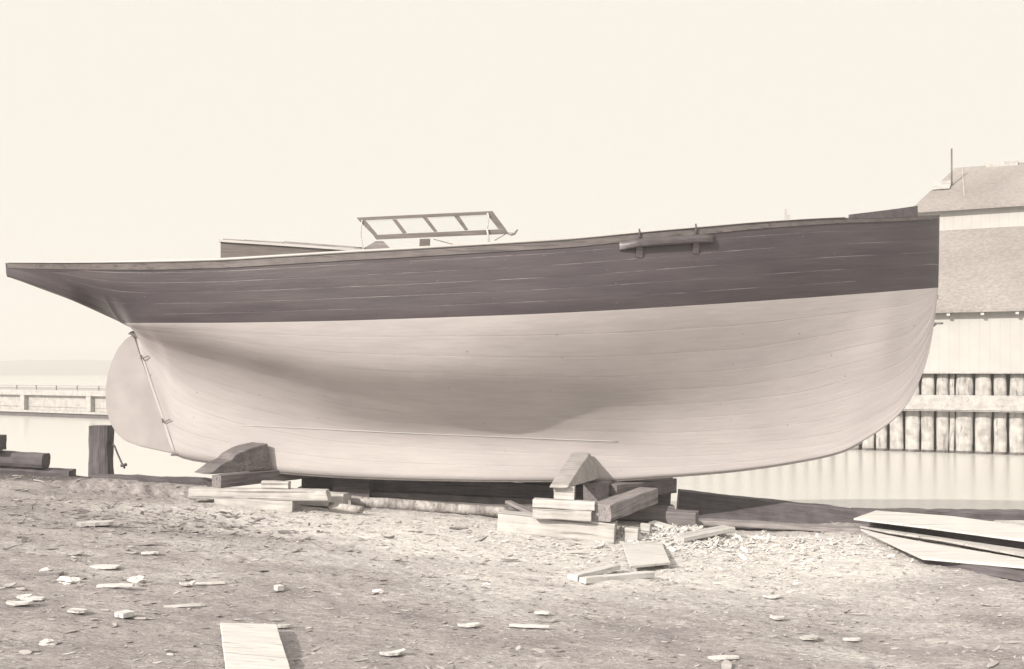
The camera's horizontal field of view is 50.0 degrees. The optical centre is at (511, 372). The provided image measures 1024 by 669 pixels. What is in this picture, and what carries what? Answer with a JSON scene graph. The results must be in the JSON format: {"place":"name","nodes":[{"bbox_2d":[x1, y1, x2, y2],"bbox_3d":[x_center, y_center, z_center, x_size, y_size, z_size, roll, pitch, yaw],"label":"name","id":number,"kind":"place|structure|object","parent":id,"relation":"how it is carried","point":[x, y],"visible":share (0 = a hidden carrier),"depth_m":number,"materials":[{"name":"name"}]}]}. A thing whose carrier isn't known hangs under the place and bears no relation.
{"place":"outdoors","nodes":[
{"label":"outdoors","id":0,"kind":"place"},
{"bbox_2d":[0,359,111,374],"bbox_3d":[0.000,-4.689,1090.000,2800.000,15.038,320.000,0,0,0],"label":"shore","id":1,"kind":"structure","parent":0,"point":[58,367],"depth_m":938.86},
{"bbox_2d":[0,472,1023,668],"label":"ground","id":2,"kind":"structure","parent":0,"point":[371,634],"depth_m":8.57,"materials":[{"name":"brown soil"}]},
{"bbox_2d":[6,599,33,605],"bbox_3d":[-3.196,1.491,7.130,0.160,0.024,0.081,0,0,-10],"label":"wood scrap","id":3,"kind":"object","parent":2,"relation":"on","point":[15,603],"visible":1,"depth_m":7.11,"materials":[{"name":"beige wood"}]},
{"bbox_2d":[20,596,45,599],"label":"wood scrap","id":4,"kind":"object","parent":2,"relation":"on","point":[34,598],"visible":0.96,"depth_m":7.28,"materials":[{"name":"beige wood"}]},
{"bbox_2d":[17,594,31,598],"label":"wood scrap","id":5,"kind":"object","parent":4,"relation":"on","point":[23,596],"visible":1,"depth_m":7.32,"materials":[{"name":"beige wood"}]},
{"bbox_2d":[0,467,75,476],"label":"bank baulk","id":6,"kind":"object","parent":2,"relation":"on","point":[60,471],"visible":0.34,"depth_m":14.18,"materials":[{"name":"grey wood"}]},
{"bbox_2d":[0,450,50,468],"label":"bank baulk","id":7,"kind":"object","parent":6,"relation":"on","point":[23,460],"visible":1,"depth_m":14.11,"materials":[{"name":"grey wood"}]},
{"bbox_2d":[0,434,6,449],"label":"bank baulk","id":8,"kind":"object","parent":7,"relation":"on","point":[3,439],"visible":1,"depth_m":14.16,"materials":[{"name":"grey wood"}]},
{"bbox_2d":[39,567,51,571],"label":"wood scrap","id":9,"kind":"object","parent":2,"relation":"on","point":[46,569],"visible":0.62,"depth_m":8.35,"materials":[{"name":"beige wood"}]},
{"bbox_2d":[39,639,56,645],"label":"wood scrap","id":10,"kind":"object","parent":2,"relation":"on","point":[47,642],"visible":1,"depth_m":6.43,"materials":[{"name":"beige wood"}]},
{"bbox_2d":[38,571,63,574],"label":"wood scrap","id":11,"kind":"object","parent":2,"relation":"on","point":[50,572],"visible":1,"depth_m":8.19,"materials":[{"name":"beige wood"}]},
{"bbox_2d":[57,576,80,584],"bbox_3d":[-3.180,1.496,7.876,0.178,0.072,0.101,0,0,0],"label":"wood scrap","id":12,"kind":"object","parent":2,"relation":"on","point":[66,580],"visible":0.99,"depth_m":7.85,"materials":[{"name":"beige wood"}]},
{"bbox_2d":[67,608,86,612],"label":"wood scrap","id":13,"kind":"object","parent":2,"relation":"on","point":[75,610],"visible":1,"depth_m":7.05,"materials":[{"name":"beige wood"}]},
{"bbox_2d":[76,520,112,526],"bbox_3d":[-3.974,1.434,10.460,0.330,0.031,0.183,0,0,-22],"label":"wood scrap","id":14,"kind":"object","parent":2,"relation":"on","point":[95,523],"visible":1,"depth_m":10.40,"materials":[{"name":"beige wood"}]},
{"bbox_2d":[88,425,113,475],"bbox_3d":[-5.378,1.061,14.376,0.287,0.746,0.268,0,0,0],"label":"mooring post","id":15,"kind":"object","parent":2,"relation":"on","point":[101,451],"visible":0.79,"depth_m":14.25,"materials":[{"name":"wood"}]},
{"bbox_2d":[110,440,126,468],"bbox_3d":[-5.125,1.059,14.256,0.322,0.371,0.070,0,0,28],"label":"mooring line","id":16,"kind":"object","parent":15,"relation":"attached to","point":[121,462],"visible":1,"depth_m":14.22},
{"bbox_2d":[90,564,120,568],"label":"wood scrap","id":17,"kind":"object","parent":2,"relation":"on","point":[106,566],"visible":1,"depth_m":8.58,"materials":[{"name":"beige wood"}]},
{"bbox_2d":[96,583,134,587],"bbox_3d":[-2.811,1.507,7.785,0.253,0.017,0.081,0,0,0],"label":"wood scrap","id":18,"kind":"object","parent":2,"relation":"on","point":[116,585],"visible":1,"depth_m":7.76,"materials":[{"name":"beige wood"}]},
{"bbox_2d":[114,609,134,617],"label":"wood scrap","id":19,"kind":"object","parent":2,"relation":"on","point":[126,613],"visible":1,"depth_m":7.03,"materials":[{"name":"beige wood"}]},
{"bbox_2d":[127,575,148,583],"bbox_3d":[-2.764,1.534,8.110,0.159,0.071,0.099,0,0,0],"label":"wood scrap","id":20,"kind":"object","parent":2,"relation":"on","point":[139,579],"visible":0.91,"depth_m":8.09,"materials":[{"name":"beige wood"}]},
{"bbox_2d":[124,542,166,544],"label":"wood scrap","id":21,"kind":"object","parent":2,"relation":"on","point":[150,543],"visible":1,"depth_m":9.60,"materials":[{"name":"beige wood"}]},
{"bbox_2d":[88,474,211,486],"bbox_3d":[-4.671,1.433,14.276,1.569,0.190,0.267,3,0,-6],"label":"bank baulk","id":22,"kind":"object","parent":2,"relation":"on","point":[187,480],"visible":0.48,"depth_m":14.20,"materials":[{"name":"brown wood"}]},
{"bbox_2d":[141,551,158,553],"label":"wood scrap","id":23,"kind":"object","parent":2,"relation":"on","point":[151,552],"visible":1,"depth_m":9.30,"materials":[{"name":"beige wood"}]},
{"bbox_2d":[164,603,204,607],"bbox_3d":[-2.232,1.586,7.482,0.270,0.017,0.026,0,0,-18],"label":"wood scrap","id":24,"kind":"object","parent":2,"relation":"on","point":[187,605],"visible":1,"depth_m":7.48,"materials":[{"name":"beige wood"}]},
{"bbox_2d":[179,581,195,585],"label":"wood scrap","id":25,"kind":"object","parent":2,"relation":"on","point":[187,584],"visible":1,"depth_m":8.01,"materials":[{"name":"beige wood"}]},
{"bbox_2d":[195,581,224,583],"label":"wood scrap","id":26,"kind":"object","parent":2,"relation":"on","point":[218,582],"visible":0.83,"depth_m":8.17,"materials":[{"name":"beige wood"}]},
{"bbox_2d":[220,623,289,668],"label":"board","id":27,"kind":"object","parent":2,"relation":"on","point":[251,646],"visible":1,"depth_m":6.41,"materials":[{"name":"white wood"}]},
{"bbox_2d":[214,499,295,511],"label":"sawn timber","id":28,"kind":"object","parent":2,"relation":"on","point":[287,506],"visible":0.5,"depth_m":12.60,"materials":[{"name":"beige wood"}]},
{"bbox_2d":[188,486,331,501],"bbox_3d":[-2.909,1.405,12.720,1.623,0.135,0.226,1,0,1],"label":"sawn timber","id":29,"kind":"object","parent":28,"relation":"on","point":[279,494],"visible":1,"depth_m":12.62,"materials":[{"name":"beige wood"}]},
{"bbox_2d":[212,470,314,487],"bbox_3d":[-2.865,1.267,13.620,0.158,0.153,2.092,0,0,33],"label":"sawn timber","id":30,"kind":"object","parent":29,"relation":"on","point":[224,480],"visible":0.61,"depth_m":13.07,"materials":[{"name":"wood"}]},
{"bbox_2d":[195,442,271,473],"bbox_3d":[-3.343,1.021,13.160,0.236,0.338,0.970,0,0,42],"label":"bilge chock","id":31,"kind":"object","parent":30,"relation":"on","point":[252,456],"visible":1,"depth_m":13.17,"materials":[{"name":"wood"}]},
{"bbox_2d":[261,480,290,488],"bbox_3d":[-2.739,1.300,12.756,0.327,0.090,0.103,1,0,9],"label":"wood block","id":32,"kind":"object","parent":29,"relation":"on","point":[275,484],"depth_m":12.71,"materials":[{"name":"beige wood"}]},
{"bbox_2d":[0,487,520,574],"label":"yard litter","id":33,"kind":"object","parent":2,"relation":"on","point":[24,539],"visible":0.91,"depth_m":10.99,"materials":[{"name":"beige wood"}]},
{"bbox_2d":[274,584,283,590],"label":"wood scrap","id":34,"kind":"object","parent":2,"relation":"on","point":[279,587],"visible":1,"depth_m":8.10,"materials":[{"name":"beige wood"}]},
{"bbox_2d":[277,624,289,627],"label":"wood scrap","id":35,"kind":"object","parent":2,"relation":"on","point":[283,625],"visible":0.81,"depth_m":7.12,"materials":[{"name":"beige wood"}]},
{"bbox_2d":[296,491,348,506],"bbox_3d":[-2.297,1.497,13.085,0.647,0.164,0.247,3,0,6],"label":"plank","id":36,"kind":"object","parent":2,"relation":"on","point":[340,497],"visible":0.43,"depth_m":12.96,"materials":[{"name":"beige wood"}]},
{"bbox_2d":[328,502,363,512],"bbox_3d":[-1.922,1.562,12.699,0.425,0.088,0.090,4,2,22],"label":"log","id":37,"kind":"object","parent":2,"relation":"on","point":[347,507],"visible":1,"depth_m":12.66,"materials":[{"name":"brown wood"}]},
{"bbox_2d":[333,478,372,499],"bbox_3d":[-2.016,1.474,13.910,0.463,0.365,0.248,1,0,2],"label":"keel block","id":38,"kind":"object","parent":2,"relation":"on","point":[359,487],"depth_m":13.79,"materials":[{"name":"wood"}]},
{"bbox_2d":[372,589,384,593],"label":"wood scrap","id":39,"kind":"object","parent":2,"relation":"on","point":[379,591],"visible":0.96,"depth_m":8.33,"materials":[{"name":"beige wood"}]},
{"bbox_2d":[380,648,405,655],"bbox_3d":[-0.726,1.702,6.682,0.160,0.025,0.066,0,0,-30],"label":"wood scrap","id":40,"kind":"object","parent":2,"relation":"on","point":[394,652],"visible":1,"depth_m":6.67,"materials":[{"name":"beige wood"}]},
{"bbox_2d":[351,495,507,515],"bbox_3d":[-1.004,1.701,13.334,1.905,0.290,0.144,4,0,-1],"label":"log","id":41,"kind":"object","parent":2,"relation":"on","point":[406,504],"visible":0.9,"depth_m":13.28,"materials":[{"name":"brown wood"}]},
{"bbox_2d":[449,527,468,528],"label":"wood scrap","id":42,"kind":"object","parent":2,"relation":"on","point":[458,528],"visible":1,"depth_m":11.88,"materials":[{"name":"beige wood"}]},
{"bbox_2d":[457,622,479,626],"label":"wood scrap","id":43,"kind":"object","parent":2,"relation":"on","point":[473,624],"visible":1,"depth_m":7.52,"materials":[{"name":"beige wood"}]},
{"bbox_2d":[421,500,532,510],"bbox_3d":[-0.264,1.668,13.661,1.778,0.054,0.208,3,0,4],"label":"plank","id":44,"kind":"object","parent":2,"relation":"on","point":[510,508],"visible":0.3,"depth_m":13.64,"materials":[{"name":"beige wood"}]},
{"bbox_2d":[298,486,674,521],"bbox_3d":[-0.345,1.680,14.049,4.808,0.210,0.289,3,0,1],"label":"sawn timber","id":45,"kind":"object","parent":2,"relation":"on","point":[656,512],"visible":0.27,"depth_m":13.91,"materials":[{"name":"brown wood"}]},
{"bbox_2d":[301,477,670,504],"bbox_3d":[-0.336,1.494,14.150,4.728,0.181,0.250,3,0,1],"label":"sawn timber","id":46,"kind":"object","parent":45,"relation":"on","point":[513,489],"visible":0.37,"depth_m":14.04,"materials":[{"name":"brown wood"}]},
{"bbox_2d":[520,477,672,485],"bbox_3d":[0.236,1.304,14.250,3.669,0.249,0.231,3,0,2],"label":"sawn timber","id":47,"kind":"object","parent":46,"relation":"on","point":[551,482],"depth_m":14.13,"materials":[{"name":"wood"}]},
{"bbox_2d":[610,478,676,496],"bbox_3d":[1.600,1.437,13.650,1.162,0.192,0.228,0,0,-44],"label":"sawn timber","id":48,"kind":"object","parent":46,"relation":"on","point":[665,485],"visible":0.64,"depth_m":13.62,"materials":[{"name":"wood"}]},
{"bbox_2d":[501,558,517,560],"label":"wood scrap","id":49,"kind":"object","parent":2,"relation":"on","point":[509,559],"visible":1,"depth_m":10.26,"materials":[{"name":"beige wood"}]},
{"bbox_2d":[0,475,1023,668],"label":"wood chips","id":50,"kind":"object","parent":2,"relation":"on","point":[518,647],"visible":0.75,"depth_m":8.61,"materials":[{"name":"beige wood"}]},
{"bbox_2d":[0,474,1023,668],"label":"bark litter","id":51,"kind":"object","parent":2,"relation":"on","point":[533,654],"visible":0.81,"depth_m":8.41,"materials":[{"name":"wood"}]},
{"bbox_2d":[0,475,1023,668],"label":"wood scraps","id":52,"kind":"object","parent":2,"relation":"on","point":[726,664],"visible":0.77,"depth_m":8.95,"materials":[{"name":"beige wood"}]},
{"bbox_2d":[505,500,532,512],"bbox_3d":[0.202,1.660,13.123,0.096,0.048,0.913,0,9,-34],"label":"plank","id":53,"kind":"object","parent":2,"relation":"on","point":[522,508],"visible":0.56,"depth_m":13.27,"materials":[{"name":"beige wood"}]},
{"bbox_2d":[509,623,549,627],"bbox_3d":[0.121,1.756,7.617,0.280,0.017,0.054,0,0,8],"label":"wood scrap","id":54,"kind":"object","parent":2,"relation":"on","point":[529,625],"visible":1,"depth_m":7.60,"materials":[{"name":"beige wood"}]},
{"bbox_2d":[534,611,549,614],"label":"wood scrap","id":55,"kind":"object","parent":2,"relation":"on","point":[543,612],"visible":1,"depth_m":7.98,"materials":[{"name":"beige wood"}]},
{"bbox_2d":[497,510,616,543],"bbox_3d":[0.497,1.694,12.088,1.292,0.232,0.268,4,1,12],"label":"sawn timber","id":56,"kind":"object","parent":2,"relation":"on","point":[516,522],"visible":0.72,"depth_m":11.96,"materials":[{"name":"beige wood"}]},
{"bbox_2d":[532,508,591,521],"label":"sawn timber","id":57,"kind":"object","parent":56,"relation":"on","point":[559,514],"visible":1,"depth_m":11.85,"materials":[{"name":"beige wood"}]},
{"bbox_2d":[532,498,595,510],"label":"sawn timber","id":58,"kind":"object","parent":57,"relation":"on","point":[584,505],"visible":1,"depth_m":11.89,"materials":[{"name":"beige wood"}]},
{"bbox_2d":[554,486,574,499],"bbox_3d":[0.579,1.311,12.035,0.220,0.149,0.184,1,0,8],"label":"wood block","id":59,"kind":"object","parent":58,"relation":"on","point":[568,493],"depth_m":11.95,"materials":[{"name":"beige wood"}]},
{"bbox_2d":[592,487,657,521],"bbox_3d":[1.285,1.486,12.451,0.257,0.194,1.367,0,2,29],"label":"sawn timber","id":60,"kind":"object","parent":56,"relation":"on","point":[612,508],"visible":0.99,"depth_m":12.21,"materials":[{"name":"beige wood"}]},
{"bbox_2d":[554,550,583,552],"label":"wood scrap","id":61,"kind":"object","parent":2,"relation":"on","point":[576,551],"visible":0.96,"depth_m":11.10,"materials":[{"name":"beige wood"}]},
{"bbox_2d":[568,564,619,580],"bbox_3d":[0.746,1.787,9.849,0.102,0.059,0.862,0,-2,31],"label":"offcut","id":62,"kind":"object","parent":2,"relation":"on","point":[576,576],"visible":0.93,"depth_m":9.78,"materials":[{"name":"brown wood"}]},
{"bbox_2d":[583,480,619,519],"bbox_3d":[1.125,1.585,13.675,0.310,0.541,1.081,0,0,13],"label":"keel block","id":63,"kind":"object","parent":2,"relation":"on","point":[596,490],"depth_m":13.16,"materials":[{"name":"wood"}]},
{"bbox_2d":[5,206,942,481],"bbox_3d":[-0.363,-0.337,13.600,11.407,3.358,3.060,0,0,0],"label":"sailing yacht","id":64,"kind":"object","parent":63,"relation":"on","point":[685,352],"visible":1,"depth_m":12.88,"materials":[{"name":"paint"}]},
{"bbox_2d":[357,211,517,239],"bbox_3d":[-0.903,-1.776,13.228,1.955,0.366,0.157,0,0,0],"label":"ladder","id":65,"kind":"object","parent":64,"relation":"in","point":[501,229],"depth_m":13.19,"materials":[{"name":"grey wood"}]},
{"bbox_2d":[550,453,598,487],"bbox_3d":[0.702,1.135,12.653,0.318,0.321,1.640,0,0,15],"label":"bilge chock","id":66,"kind":"object","parent":63,"relation":"on","point":[578,468],"visible":1,"depth_m":12.69,"materials":[{"name":"beige wood"}]},
{"bbox_2d":[188,509,1015,604],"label":"wood splinters","id":67,"kind":"object","parent":2,"relation":"on","point":[736,553],"visible":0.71,"depth_m":11.27,"materials":[{"name":"beige wood"}]},
{"bbox_2d":[579,571,654,583],"bbox_3d":[0.932,1.799,9.663,0.853,0.060,0.093,4,-3,-39],"label":"offcut","id":68,"kind":"object","parent":2,"relation":"on","point":[619,576],"visible":0.98,"depth_m":9.62,"materials":[{"name":"brown wood"}]},
{"bbox_2d":[624,526,639,540],"bbox_3d":[1.310,1.763,12.000,0.148,0.151,0.127,4,1,16],"label":"wood block","id":69,"kind":"object","parent":2,"relation":"on","point":[631,532],"depth_m":11.95,"materials":[{"name":"beige wood"}]},
{"bbox_2d":[622,542,669,567],"bbox_3d":[1.350,1.822,11.002,0.433,0.062,1.672,0,0,3],"label":"board","id":70,"kind":"object","parent":2,"relation":"on","point":[643,554],"visible":1,"depth_m":10.93,"materials":[{"name":"white wood"}]},
{"bbox_2d":[665,509,698,526],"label":"sawn timber","id":71,"kind":"object","parent":2,"relation":"on","point":[678,517],"visible":0.58,"depth_m":12.77,"materials":[{"name":"beige wood"}]},
{"bbox_2d":[708,655,738,659],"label":"wood scrap","id":72,"kind":"object","parent":2,"relation":"on","point":[721,657],"visible":1,"depth_m":7.05,"materials":[{"name":"beige wood"}]},
{"bbox_2d":[763,594,779,598],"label":"wood scrap","id":73,"kind":"object","parent":2,"relation":"on","point":[772,596],"visible":1,"depth_m":9.30,"materials":[{"name":"beige wood"}]},
{"bbox_2d":[676,489,872,523],"bbox_3d":[3.417,1.830,14.274,2.525,0.358,0.297,6,0,3],"label":"bank baulk","id":74,"kind":"object","parent":2,"relation":"on","point":[717,506],"visible":0.61,"depth_m":14.15,"materials":[{"name":"wood"}]},
{"bbox_2d":[770,614,784,619],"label":"wood scrap","id":75,"kind":"object","parent":2,"relation":"on","point":[776,617],"visible":1,"depth_m":8.46,"materials":[{"name":"beige wood"}]},
{"bbox_2d":[579,523,976,561],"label":"wood shavings","id":76,"kind":"object","parent":2,"relation":"on","point":[658,537],"visible":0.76,"depth_m":11.99},
{"bbox_2d":[640,523,650,535],"bbox_3d":[1.478,1.754,12.185,0.108,0.166,0.084,6,2,17],"label":"wood block","id":77,"kind":"object","parent":76,"relation":"on","point":[645,528],"depth_m":12.15,"materials":[{"name":"beige wood"}]},
{"bbox_2d":[648,520,673,528],"bbox_3d":[1.826,1.766,12.397,0.586,0.038,0.165,12,8,38],"label":"plank","id":78,"kind":"object","parent":76,"relation":"on","point":[656,523],"visible":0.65,"depth_m":12.49,"materials":[{"name":"brown wood"}]},
{"bbox_2d":[671,525,734,541],"bbox_3d":[2.113,1.772,12.118,0.731,0.062,0.226,-5,3,-30],"label":"plank","id":79,"kind":"object","parent":76,"relation":"on","point":[701,533],"visible":1,"depth_m":12.04,"materials":[{"name":"beige wood"}]},
{"bbox_2d":[698,518,916,533],"bbox_3d":[3.601,1.899,13.501,2.651,0.070,0.251,2,0,11],"label":"plank","id":80,"kind":"object","parent":2,"relation":"on","point":[772,525],"visible":0.81,"depth_m":13.47,"materials":[{"name":"beige wood"}]},
{"bbox_2d":[799,635,819,639],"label":"wood scrap","id":81,"kind":"object","parent":2,"relation":"on","point":[808,637],"visible":1,"depth_m":7.89,"materials":[{"name":"beige wood"}]},
{"bbox_2d":[843,637,859,640],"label":"wood scrap","id":82,"kind":"object","parent":2,"relation":"on","point":[851,639],"visible":1,"depth_m":7.97,"materials":[{"name":"beige wood"}]},
{"bbox_2d":[856,508,1023,520],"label":"bank baulk","id":83,"kind":"object","parent":2,"relation":"on","point":[996,514],"visible":0.48,"depth_m":14.41,"materials":[{"name":"grey wood"}]},
{"bbox_2d":[860,526,1023,556],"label":"plank","id":84,"kind":"object","parent":2,"relation":"on","point":[1007,550],"visible":1,"depth_m":12.06,"materials":[{"name":"beige wood"}]},
{"bbox_2d":[861,513,1023,548],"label":"bearer","id":85,"kind":"object","parent":2,"relation":"on","point":[987,540],"visible":0.3,"depth_m":12.62,"materials":[{"name":"wood"}]},
{"bbox_2d":[854,510,1023,541],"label":"plank","id":86,"kind":"object","parent":85,"relation":"on","point":[984,528],"visible":1,"depth_m":12.89,"materials":[{"name":"white wood"}]},
{"bbox_2d":[920,559,1023,581],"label":"bearer","id":87,"kind":"object","parent":2,"relation":"on","point":[1006,573],"visible":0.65,"depth_m":10.50,"materials":[{"name":"wood"}]},
{"bbox_2d":[861,529,1023,568],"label":"plank","id":88,"kind":"object","parent":87,"relation":"on","point":[926,551],"visible":1,"depth_m":11.08,"materials":[{"name":"white wood"}]},
{"bbox_2d":[994,520,1023,525],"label":"plank","id":89,"kind":"object","parent":2,"relation":"on","point":[1018,522],"visible":0.58,"depth_m":13.71,"materials":[{"name":"beige wood"}]},
{"bbox_2d":[0,375,1023,509],"bbox_3d":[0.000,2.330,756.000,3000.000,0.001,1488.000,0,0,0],"label":"water","id":90,"kind":"structure","parent":0,"point":[860,478],"depth_m":25.63,"materials":[{"name":"grey liquid"}]},
{"bbox_2d":[0,385,108,418],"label":"timber pier","id":91,"kind":"structure","parent":90,"relation":"in","point":[76,402],"depth_m":57.91,"materials":[{"name":"beige wood"}]},
{"bbox_2d":[850,372,1023,454],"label":"pile quay","id":92,"kind":"structure","parent":90,"relation":"in","point":[965,412],"depth_m":31.68,"materials":[{"name":"beige wood"}]},
{"bbox_2d":[915,148,1023,371],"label":"waterside shed","id":93,"kind":"structure","parent":92,"relation":"on","point":[979,313],"depth_m":35.68,"materials":[{"name":"white wood"}]},
{"bbox_2d":[0,0,1023,360],"label":"sky","id":94,"kind":"structure","parent":0,"point":[130,130],"materials":[{"name":"beige"}]}
]}

